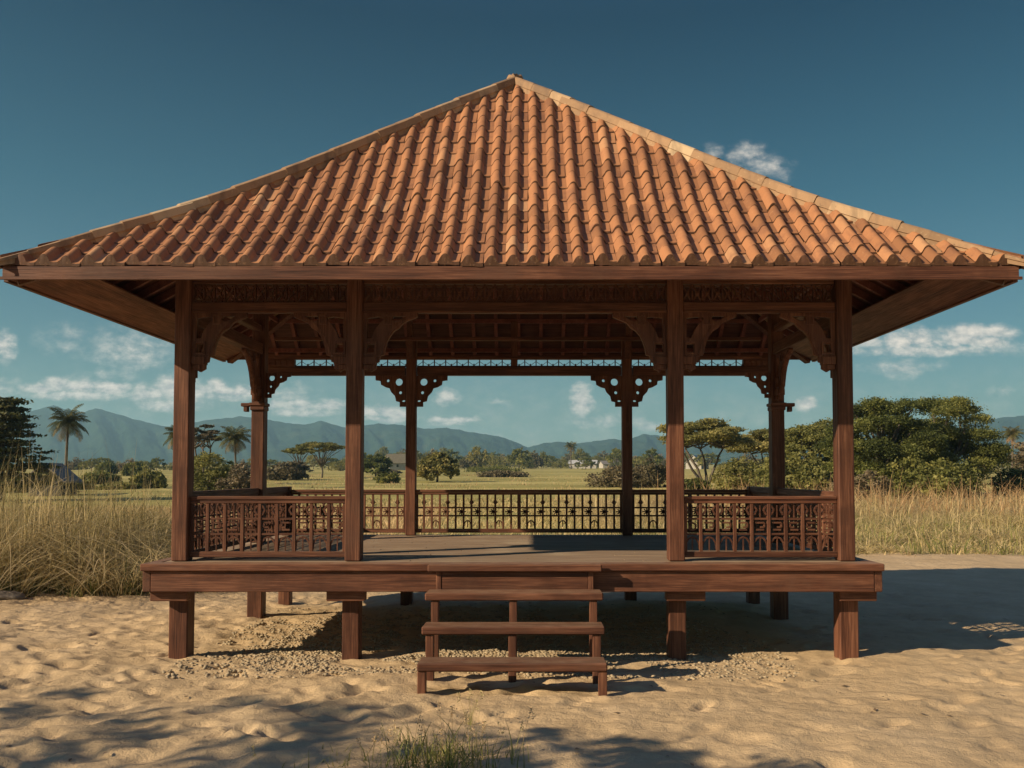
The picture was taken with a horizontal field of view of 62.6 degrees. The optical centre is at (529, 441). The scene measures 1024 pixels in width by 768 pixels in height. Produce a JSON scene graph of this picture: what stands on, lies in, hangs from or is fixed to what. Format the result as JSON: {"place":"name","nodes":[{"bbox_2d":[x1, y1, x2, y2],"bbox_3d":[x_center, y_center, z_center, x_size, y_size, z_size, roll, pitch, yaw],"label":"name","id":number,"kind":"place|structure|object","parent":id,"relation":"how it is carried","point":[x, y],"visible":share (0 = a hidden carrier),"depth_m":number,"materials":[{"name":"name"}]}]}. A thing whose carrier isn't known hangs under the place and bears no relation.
{"place":"outdoors","nodes":[
{"label":"outdoors","id":0,"kind":"place"},
{"bbox_2d":[152,599,815,681],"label":"gravel","id":1,"kind":"structure","parent":0,"point":[477,649],"depth_m":10.93,"materials":[{"name":"beige gravel"}]},
{"bbox_2d":[0,464,1023,767],"bbox_3d":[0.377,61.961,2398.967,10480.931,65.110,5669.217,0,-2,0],"label":"ground","id":2,"kind":"structure","parent":0,"point":[938,664],"depth_m":8.95,"materials":[{"name":"beige sand"}]},
{"bbox_2d":[0,590,27,600],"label":"flat rock","id":3,"kind":"object","parent":2,"relation":"on","point":[8,595],"visible":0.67,"depth_m":15.04,"materials":[{"name":"grey stone"}]},
{"bbox_2d":[4,471,28,492],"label":"leafy bush","id":4,"kind":"object","parent":2,"relation":"on","point":[20,490],"visible":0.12,"depth_m":79.49,"materials":[{"name":"green plant"}]},
{"bbox_2d":[0,396,66,500],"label":"conifer tree","id":5,"kind":"object","parent":2,"relation":"on","point":[10,414],"visible":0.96,"depth_m":61.70,"materials":[{"name":"green plant"}]},
{"bbox_2d":[21,463,82,495],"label":"hut","id":6,"kind":"object","parent":2,"relation":"on","point":[63,475],"visible":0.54,"depth_m":72.92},
{"bbox_2d":[72,483,76,493],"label":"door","id":7,"kind":"structure","parent":6,"relation":"in","point":[73,484],"depth_m":75.30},
{"bbox_2d":[46,404,91,466],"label":"palm tree","id":8,"kind":"object","parent":2,"relation":"on","point":[67,421],"visible":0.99,"depth_m":94.87,"materials":[{"name":"green plant"}]},
{"bbox_2d":[68,457,87,469],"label":"distant tree","id":9,"kind":"object","parent":2,"relation":"on","point":[72,465],"visible":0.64,"depth_m":354.17,"materials":[{"name":"green plant"}]},
{"bbox_2d":[74,458,100,470],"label":"distant tree","id":10,"kind":"object","parent":2,"relation":"on","point":[93,462],"visible":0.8,"depth_m":304.40,"materials":[{"name":"green plant"}]},
{"bbox_2d":[77,477,97,488],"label":"leafy bush","id":11,"kind":"object","parent":2,"relation":"on","point":[84,483],"visible":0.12,"depth_m":91.26,"materials":[{"name":"green plant"}]},
{"bbox_2d":[0,534,197,596],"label":"green undergrowth","id":12,"kind":"object","parent":2,"relation":"on","point":[91,592],"visible":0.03,"depth_m":15.73,"materials":[{"name":"plant"}]},
{"bbox_2d":[80,470,122,483],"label":"leafy bush","id":13,"kind":"object","parent":2,"relation":"on","point":[96,475],"visible":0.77,"depth_m":111.58,"materials":[{"name":"green plant"}]},
{"bbox_2d":[93,457,116,467],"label":"distant tree","id":14,"kind":"object","parent":2,"relation":"on","point":[101,459],"visible":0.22,"depth_m":354.99,"materials":[{"name":"green plant"}]},
{"bbox_2d":[93,460,119,473],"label":"leafy bush","id":15,"kind":"object","parent":2,"relation":"on","point":[105,467],"visible":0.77,"depth_m":218.93,"materials":[{"name":"green plant"}]},
{"bbox_2d":[95,481,142,489],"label":"leafy bush","id":16,"kind":"object","parent":2,"relation":"on","point":[128,485],"visible":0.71,"depth_m":89.66,"materials":[{"name":"green plant"}]},
{"bbox_2d":[115,458,133,470],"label":"distant tree","id":17,"kind":"object","parent":2,"relation":"on","point":[122,464],"visible":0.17,"depth_m":301.92,"materials":[{"name":"green plant"}]},
{"bbox_2d":[120,460,148,475],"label":"leafy bush","id":18,"kind":"object","parent":2,"relation":"on","point":[128,467],"visible":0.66,"depth_m":183.80,"materials":[{"name":"green plant"}]},
{"bbox_2d":[128,468,167,488],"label":"leafy bush","id":19,"kind":"object","parent":2,"relation":"on","point":[158,478],"visible":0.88,"depth_m":93.22,"materials":[{"name":"green plant"}]},
{"bbox_2d":[136,460,160,469],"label":"distant tree","id":20,"kind":"object","parent":2,"relation":"on","point":[153,466],"visible":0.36,"depth_m":278.31,"materials":[{"name":"green plant"}]},
{"bbox_2d":[148,457,166,470],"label":"distant tree","id":21,"kind":"object","parent":2,"relation":"on","point":[155,460],"visible":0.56,"depth_m":320.72,"materials":[{"name":"green plant"}]},
{"bbox_2d":[161,462,172,469],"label":"distant tree","id":22,"kind":"object","parent":2,"relation":"on","point":[169,466],"visible":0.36,"depth_m":336.60,"materials":[{"name":"green plant"}]},
{"bbox_2d":[164,426,195,449],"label":"palm tree","id":23,"kind":"object","parent":2,"relation":"on","point":[170,429],"visible":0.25,"depth_m":83.49,"materials":[{"name":"green plant"}]},
{"bbox_2d":[0,430,371,603],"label":"tall dry grass","id":24,"kind":"structure","parent":2,"relation":"on","point":[68,514],"depth_m":17.16,"materials":[{"name":"beige plant"}]},
{"bbox_2d":[194,424,222,483],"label":"loose tree","id":25,"kind":"object","parent":2,"relation":"on","point":[208,436],"visible":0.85,"depth_m":109.89,"materials":[{"name":"green plant"}]},
{"bbox_2d":[209,458,226,465],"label":"distant tree","id":26,"kind":"object","parent":2,"relation":"on","point":[223,462],"visible":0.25,"depth_m":490.31,"materials":[{"name":"green plant"}]},
{"bbox_2d":[194,451,245,490],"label":"leafy bush","id":27,"kind":"object","parent":2,"relation":"on","point":[206,476],"visible":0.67,"depth_m":74.20,"materials":[{"name":"green plant"}]},
{"bbox_2d":[215,463,250,489],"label":"leafy bush","id":28,"kind":"object","parent":2,"relation":"on","point":[236,481],"visible":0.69,"depth_m":69.33,"materials":[{"name":"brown plant"}]},
{"bbox_2d":[215,425,250,464],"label":"palm tree","id":29,"kind":"object","parent":2,"relation":"on","point":[236,437],"visible":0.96,"depth_m":91.66,"materials":[{"name":"green plant"}]},
{"bbox_2d":[2,500,473,537],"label":"field grass","id":30,"kind":"structure","parent":2,"relation":"on","point":[377,510],"depth_m":39.57,"materials":[{"name":"plant"}]},
{"bbox_2d":[231,459,250,471],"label":"distant tree","id":31,"kind":"object","parent":2,"relation":"on","point":[245,464],"visible":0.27,"depth_m":258.04,"materials":[{"name":"green plant"}]},
{"bbox_2d":[246,456,270,468],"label":"distant tree","id":32,"kind":"object","parent":2,"relation":"on","point":[248,460],"visible":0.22,"depth_m":367.67,"materials":[{"name":"green plant"}]},
{"bbox_2d":[267,459,280,468],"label":"distant tree","id":33,"kind":"object","parent":2,"relation":"on","point":[270,462],"visible":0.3,"depth_m":425.88,"materials":[{"name":"green plant"}]},
{"bbox_2d":[267,461,309,480],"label":"leafy bush","id":34,"kind":"object","parent":2,"relation":"on","point":[290,470],"visible":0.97,"depth_m":138.50,"materials":[{"name":"green plant"}]},
{"bbox_2d":[280,446,314,463],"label":"umbrella tree","id":35,"kind":"object","parent":2,"relation":"on","point":[297,450],"visible":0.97,"depth_m":153.54,"materials":[{"name":"green plant"}]},
{"bbox_2d":[301,461,313,471],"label":"distant tree","id":36,"kind":"object","parent":2,"relation":"on","point":[309,470],"visible":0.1,"depth_m":263.49,"materials":[{"name":"green plant"}]},
{"bbox_2d":[303,455,328,468],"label":"distant tree","id":37,"kind":"object","parent":2,"relation":"on","point":[309,459],"visible":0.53,"depth_m":393.96,"materials":[{"name":"green plant"}]},
{"bbox_2d":[295,441,345,477],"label":"umbrella tree","id":38,"kind":"object","parent":2,"relation":"on","point":[327,446],"visible":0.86,"depth_m":158.98,"materials":[{"name":"green plant"}]},
{"bbox_2d":[250,725,406,767],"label":"weed clump","id":39,"kind":"object","parent":2,"relation":"on","point":[323,760],"visible":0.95,"depth_m":6.43,"materials":[{"name":"green plant"}]},
{"bbox_2d":[315,458,341,468],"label":"distant tree","id":40,"kind":"object","parent":2,"relation":"on","point":[336,460],"visible":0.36,"depth_m":407.70,"materials":[{"name":"green plant"}]},
{"bbox_2d":[326,460,344,470],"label":"distant tree","id":41,"kind":"object","parent":2,"relation":"on","point":[335,466],"visible":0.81,"depth_m":307.36,"materials":[{"name":"green plant"}]},
{"bbox_2d":[364,453,392,475],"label":"broadleaf tree","id":42,"kind":"object","parent":2,"relation":"on","point":[378,463],"visible":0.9,"depth_m":183.85,"materials":[{"name":"green plant"}]},
{"bbox_2d":[373,446,389,455],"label":"distant tree","id":43,"kind":"object","parent":2,"relation":"on","point":[383,451],"visible":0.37,"depth_m":654.36,"materials":[{"name":"green plant"}]},
{"bbox_2d":[372,471,400,483],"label":"leafy bush","id":44,"kind":"object","parent":2,"relation":"on","point":[385,478],"visible":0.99,"depth_m":117.72,"materials":[{"name":"green plant"}]},
{"bbox_2d":[370,469,402,473],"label":"field hedge","id":45,"kind":"object","parent":2,"relation":"on","point":[395,471],"visible":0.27,"depth_m":219.19,"materials":[{"name":"green plant"}]},
{"bbox_2d":[386,454,405,469],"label":"hut","id":46,"kind":"object","parent":2,"relation":"on","point":[398,461],"visible":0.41,"depth_m":353.40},
{"bbox_2d":[372,719,443,749],"bbox_3d":[-1.023,2.433,7.001,0.613,0.227,0.524,0,-2,-13],"label":"weed clump","id":47,"kind":"object","parent":2,"relation":"on","point":[389,730],"visible":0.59,"depth_m":6.97,"materials":[{"name":"green plant"}]},
{"bbox_2d":[403,450,425,463],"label":"distant tree","id":48,"kind":"object","parent":2,"relation":"on","point":[419,455],"visible":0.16,"depth_m":426.33,"materials":[{"name":"green plant"}]},
{"bbox_2d":[417,451,459,481],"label":"broadleaf tree","id":49,"kind":"object","parent":2,"relation":"on","point":[435,465],"visible":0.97,"depth_m":123.50,"materials":[{"name":"green plant"}]},
{"bbox_2d":[352,700,533,767],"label":"weed clump","id":50,"kind":"object","parent":2,"relation":"on","point":[446,755],"visible":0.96,"depth_m":6.49,"materials":[{"name":"green plant"}]},
{"bbox_2d":[445,448,462,459],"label":"distant tree","id":51,"kind":"object","parent":2,"relation":"on","point":[449,452],"visible":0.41,"depth_m":516.55,"materials":[{"name":"green plant"}]},
{"bbox_2d":[457,457,481,468],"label":"distant tree","id":52,"kind":"object","parent":2,"relation":"on","point":[463,463],"visible":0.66,"depth_m":401.54,"materials":[{"name":"green plant"}]},
{"bbox_2d":[457,688,483,724],"bbox_3d":[-0.554,2.407,7.637,0.302,0.371,0.197,-1,-2,17],"label":"weed clump","id":53,"kind":"object","parent":2,"relation":"on","point":[469,706],"visible":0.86,"depth_m":7.62,"materials":[{"name":"green plant"}]},
{"bbox_2d":[466,446,490,466],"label":"distant tree","id":54,"kind":"object","parent":2,"relation":"on","point":[476,451],"visible":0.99,"depth_m":399.10,"materials":[{"name":"green plant"}]},
{"bbox_2d":[447,721,528,767],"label":"weed clump","id":55,"kind":"object","parent":2,"relation":"on","point":[510,749],"visible":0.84,"depth_m":6.63,"materials":[{"name":"green plant"}]},
{"bbox_2d":[463,464,521,471],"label":"field hedge","id":56,"kind":"object","parent":2,"relation":"on","point":[481,469],"visible":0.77,"depth_m":269.48,"materials":[{"name":"green plant"}]},
{"bbox_2d":[484,452,503,468],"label":"distant tree","id":57,"kind":"object","parent":2,"relation":"on","point":[495,461],"visible":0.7,"depth_m":439.97,"materials":[{"name":"green plant"}]},
{"bbox_2d":[476,469,530,476],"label":"field hedge","id":58,"kind":"object","parent":2,"relation":"on","point":[501,473],"visible":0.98,"depth_m":168.52,"materials":[{"name":"green plant"}]},
{"bbox_2d":[3,602,1009,765],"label":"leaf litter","id":59,"kind":"object","parent":2,"relation":"on","point":[875,709],"visible":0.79,"depth_m":9.05,"materials":[{"name":"brown plant"}]},
{"bbox_2d":[501,455,515,466],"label":"distant tree","id":60,"kind":"object","parent":2,"relation":"on","point":[504,460],"visible":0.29,"depth_m":564.15,"materials":[{"name":"green plant"}]},
{"bbox_2d":[0,73,1023,695],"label":"pavilion","id":61,"kind":"structure","parent":2,"relation":"on","point":[516,217],"depth_m":10.47,"materials":[{"name":"wood"}]},
{"bbox_2d":[10,473,1021,502],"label":"rough tussocks","id":62,"kind":"object","parent":2,"relation":"on","point":[326,488],"visible":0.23,"depth_m":98.00,"materials":[{"name":"green plant"}]},
{"bbox_2d":[507,447,531,468],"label":"distant tree","id":63,"kind":"object","parent":2,"relation":"on","point":[517,458],"visible":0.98,"depth_m":405.18,"materials":[{"name":"green plant"}]},
{"bbox_2d":[518,454,535,468],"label":"distant tree","id":64,"kind":"object","parent":2,"relation":"on","point":[531,462],"visible":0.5,"depth_m":445.05,"materials":[{"name":"green plant"}]},
{"bbox_2d":[529,449,544,468],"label":"distant tree","id":65,"kind":"object","parent":2,"relation":"on","point":[538,460],"visible":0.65,"depth_m":459.83,"materials":[{"name":"green plant"}]},
{"bbox_2d":[538,451,549,467],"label":"distant tree","id":66,"kind":"object","parent":2,"relation":"on","point":[545,458],"visible":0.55,"depth_m":493.10,"materials":[{"name":"green plant"}]},
{"bbox_2d":[544,455,558,467],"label":"distant tree","id":67,"kind":"object","parent":2,"relation":"on","point":[553,458],"visible":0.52,"depth_m":532.47,"materials":[{"name":"green plant"}]},
{"bbox_2d":[546,458,568,468],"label":"distant tree","id":68,"kind":"object","parent":2,"relation":"on","point":[559,464],"visible":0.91,"depth_m":462.10,"materials":[{"name":"green plant"}]},
{"bbox_2d":[561,451,578,463],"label":"distant tree","id":69,"kind":"object","parent":2,"relation":"on","point":[568,457],"visible":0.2,"depth_m":613.46,"materials":[{"name":"green plant"}]},
{"bbox_2d":[565,441,576,468],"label":"palm tree","id":70,"kind":"object","parent":2,"relation":"on","point":[571,445],"visible":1,"depth_m":420.65,"materials":[{"name":"green plant"}]},
{"bbox_2d":[126,495,1023,555],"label":"meadow grass","id":71,"kind":"structure","parent":2,"relation":"on","point":[452,504],"depth_m":40.55,"materials":[{"name":"plant"}]},
{"bbox_2d":[570,447,586,459],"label":"distant tree","id":72,"kind":"object","parent":2,"relation":"on","point":[576,455],"visible":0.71,"depth_m":579.37,"materials":[{"name":"green plant"}]},
{"bbox_2d":[568,460,597,468],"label":"farmhouse","id":73,"kind":"object","parent":2,"relation":"on","point":[577,461],"visible":0.59,"depth_m":459.53,"materials":[{"name":"metal"}]},
{"bbox_2d":[574,457,595,468],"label":"distant tree","id":74,"kind":"object","parent":2,"relation":"on","point":[585,462],"visible":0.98,"depth_m":394.08,"materials":[{"name":"green plant"}]},
{"bbox_2d":[591,452,603,467],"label":"distant tree","id":75,"kind":"object","parent":2,"relation":"on","point":[597,457],"visible":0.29,"depth_m":494.49,"materials":[{"name":"green plant"}]},
{"bbox_2d":[594,451,614,467],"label":"distant tree","id":76,"kind":"object","parent":2,"relation":"on","point":[604,455],"visible":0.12,"depth_m":566.04,"materials":[{"name":"green plant"}]},
{"bbox_2d":[598,461,620,467],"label":"farmhouse","id":77,"kind":"object","parent":2,"relation":"on","point":[603,464],"visible":0.4,"depth_m":478.32,"materials":[{"name":"white paint"}]},
{"bbox_2d":[605,447,621,465],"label":"distant tree","id":78,"kind":"object","parent":2,"relation":"on","point":[615,451],"visible":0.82,"depth_m":419.36,"materials":[{"name":"green plant"}]},
{"bbox_2d":[582,464,660,487],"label":"leafy bush","id":79,"kind":"object","parent":2,"relation":"on","point":[613,478],"visible":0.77,"depth_m":96.94,"materials":[{"name":"green plant"}]},
{"bbox_2d":[632,456,656,466],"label":"distant tree","id":80,"kind":"object","parent":2,"relation":"on","point":[635,460],"visible":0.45,"depth_m":400.60,"materials":[{"name":"green plant"}]},
{"bbox_2d":[634,458,665,487],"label":"leafy bush","id":81,"kind":"object","parent":2,"relation":"on","point":[660,467],"visible":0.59,"depth_m":97.53,"materials":[{"name":"green plant"}]},
{"bbox_2d":[640,448,663,464],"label":"distant tree","id":82,"kind":"object","parent":2,"relation":"on","point":[656,456],"visible":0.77,"depth_m":389.88,"materials":[{"name":"green plant"}]},
{"bbox_2d":[684,452,692,468],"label":"distant tree","id":83,"kind":"object","parent":2,"relation":"on","point":[686,454],"visible":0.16,"depth_m":445.47,"materials":[{"name":"green plant"}]},
{"bbox_2d":[685,455,706,468],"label":"farmhouse","id":84,"kind":"object","parent":2,"relation":"on","point":[693,466],"visible":0.39,"depth_m":416.49,"materials":[{"name":"metal"}]},
{"bbox_2d":[684,477,711,489],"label":"leafy bush","id":85,"kind":"object","parent":2,"relation":"on","point":[691,484],"visible":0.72,"depth_m":89.55,"materials":[{"name":"green plant"}]},
{"bbox_2d":[691,452,723,468],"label":"distant tree","id":86,"kind":"object","parent":2,"relation":"on","point":[713,456],"visible":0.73,"depth_m":413.15,"materials":[{"name":"green plant"}]},
{"bbox_2d":[655,417,761,488],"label":"forked tree","id":87,"kind":"object","parent":2,"relation":"on","point":[714,432],"visible":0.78,"depth_m":91.48,"materials":[{"name":"green plant"}]},
{"bbox_2d":[711,462,743,471],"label":"distant tree","id":88,"kind":"object","parent":2,"relation":"on","point":[719,465],"visible":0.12,"depth_m":263.51,"materials":[{"name":"green plant"}]},
{"bbox_2d":[707,456,765,489],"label":"leafy bush","id":89,"kind":"object","parent":2,"relation":"on","point":[731,473],"visible":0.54,"depth_m":86.46,"materials":[{"name":"green plant"}]},
{"bbox_2d":[735,452,761,467],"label":"distant tree","id":90,"kind":"object","parent":2,"relation":"on","point":[748,457],"visible":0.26,"depth_m":330.02,"materials":[{"name":"green plant"}]},
{"bbox_2d":[492,470,1023,554],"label":"dry grass","id":91,"kind":"structure","parent":2,"relation":"on","point":[864,509],"depth_m":35.18,"materials":[{"name":"beige plant"}]},
{"bbox_2d":[723,428,806,464],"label":"broadleaf tree","id":92,"kind":"object","parent":2,"relation":"on","point":[763,447],"visible":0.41,"depth_m":103.13,"materials":[{"name":"green plant"}]},
{"bbox_2d":[745,449,833,490],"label":"leafy bush","id":93,"kind":"object","parent":2,"relation":"on","point":[805,471],"visible":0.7,"depth_m":78.16,"materials":[{"name":"green plant"}]},
{"bbox_2d":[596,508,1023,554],"bbox_3d":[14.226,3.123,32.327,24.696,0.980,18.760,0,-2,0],"label":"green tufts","id":94,"kind":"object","parent":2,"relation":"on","point":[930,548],"visible":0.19,"depth_m":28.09,"materials":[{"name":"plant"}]},
{"bbox_2d":[762,417,873,476],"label":"broadleaf tree","id":95,"kind":"object","parent":2,"relation":"on","point":[798,437],"visible":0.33,"depth_m":86.10,"materials":[{"name":"green plant"}]},
{"bbox_2d":[828,469,901,499],"bbox_3d":[24.348,3.338,62.005,4.758,2.634,4.343,2,-3,-36],"label":"leafy bush","id":96,"kind":"object","parent":2,"relation":"on","point":[869,474],"visible":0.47,"depth_m":61.27,"materials":[{"name":"green plant"}]},
{"bbox_2d":[811,396,950,481],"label":"broadleaf tree","id":97,"kind":"object","parent":2,"relation":"on","point":[877,416],"visible":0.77,"depth_m":67.93,"materials":[{"name":"green plant"}]},
{"bbox_2d":[864,454,989,499],"bbox_3d":[31.105,2.957,66.498,9.710,4.173,8.469,2,-3,-43],"label":"leafy bush","id":98,"kind":"object","parent":2,"relation":"on","point":[938,473],"visible":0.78,"depth_m":64.19,"materials":[{"name":"green plant"}]},
{"bbox_2d":[889,395,1019,482],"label":"broadleaf tree","id":99,"kind":"object","parent":2,"relation":"on","point":[964,442],"visible":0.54,"depth_m":70.75,"materials":[{"name":"green plant"}]},
{"bbox_2d":[986,467,1023,494],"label":"leafy bush","id":100,"kind":"object","parent":2,"relation":"on","point":[1010,474],"visible":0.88,"depth_m":74.22,"materials":[{"name":"green plant"}]},
{"bbox_2d":[1001,426,1023,466],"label":"palm tree","id":101,"kind":"object","parent":2,"relation":"on","point":[1013,433],"visible":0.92,"depth_m":150.11,"materials":[{"name":"green plant"}]},
{"bbox_2d":[1007,442,1023,476],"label":"broadleaf tree","id":102,"kind":"object","parent":2,"relation":"on","point":[1018,458],"visible":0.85,"depth_m":120.68,"materials":[{"name":"green plant"}]},
{"bbox_2d":[0,0,1023,446],"label":"sky","id":103,"kind":"structure","parent":0,"point":[112,111],"materials":[{"name":"blue"}]},
{"bbox_2d":[6,405,1023,463],"bbox_3d":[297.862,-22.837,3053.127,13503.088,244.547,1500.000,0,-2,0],"label":"mountains","id":104,"kind":"structure","parent":0,"point":[117,437],"depth_m":2825.25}
]}

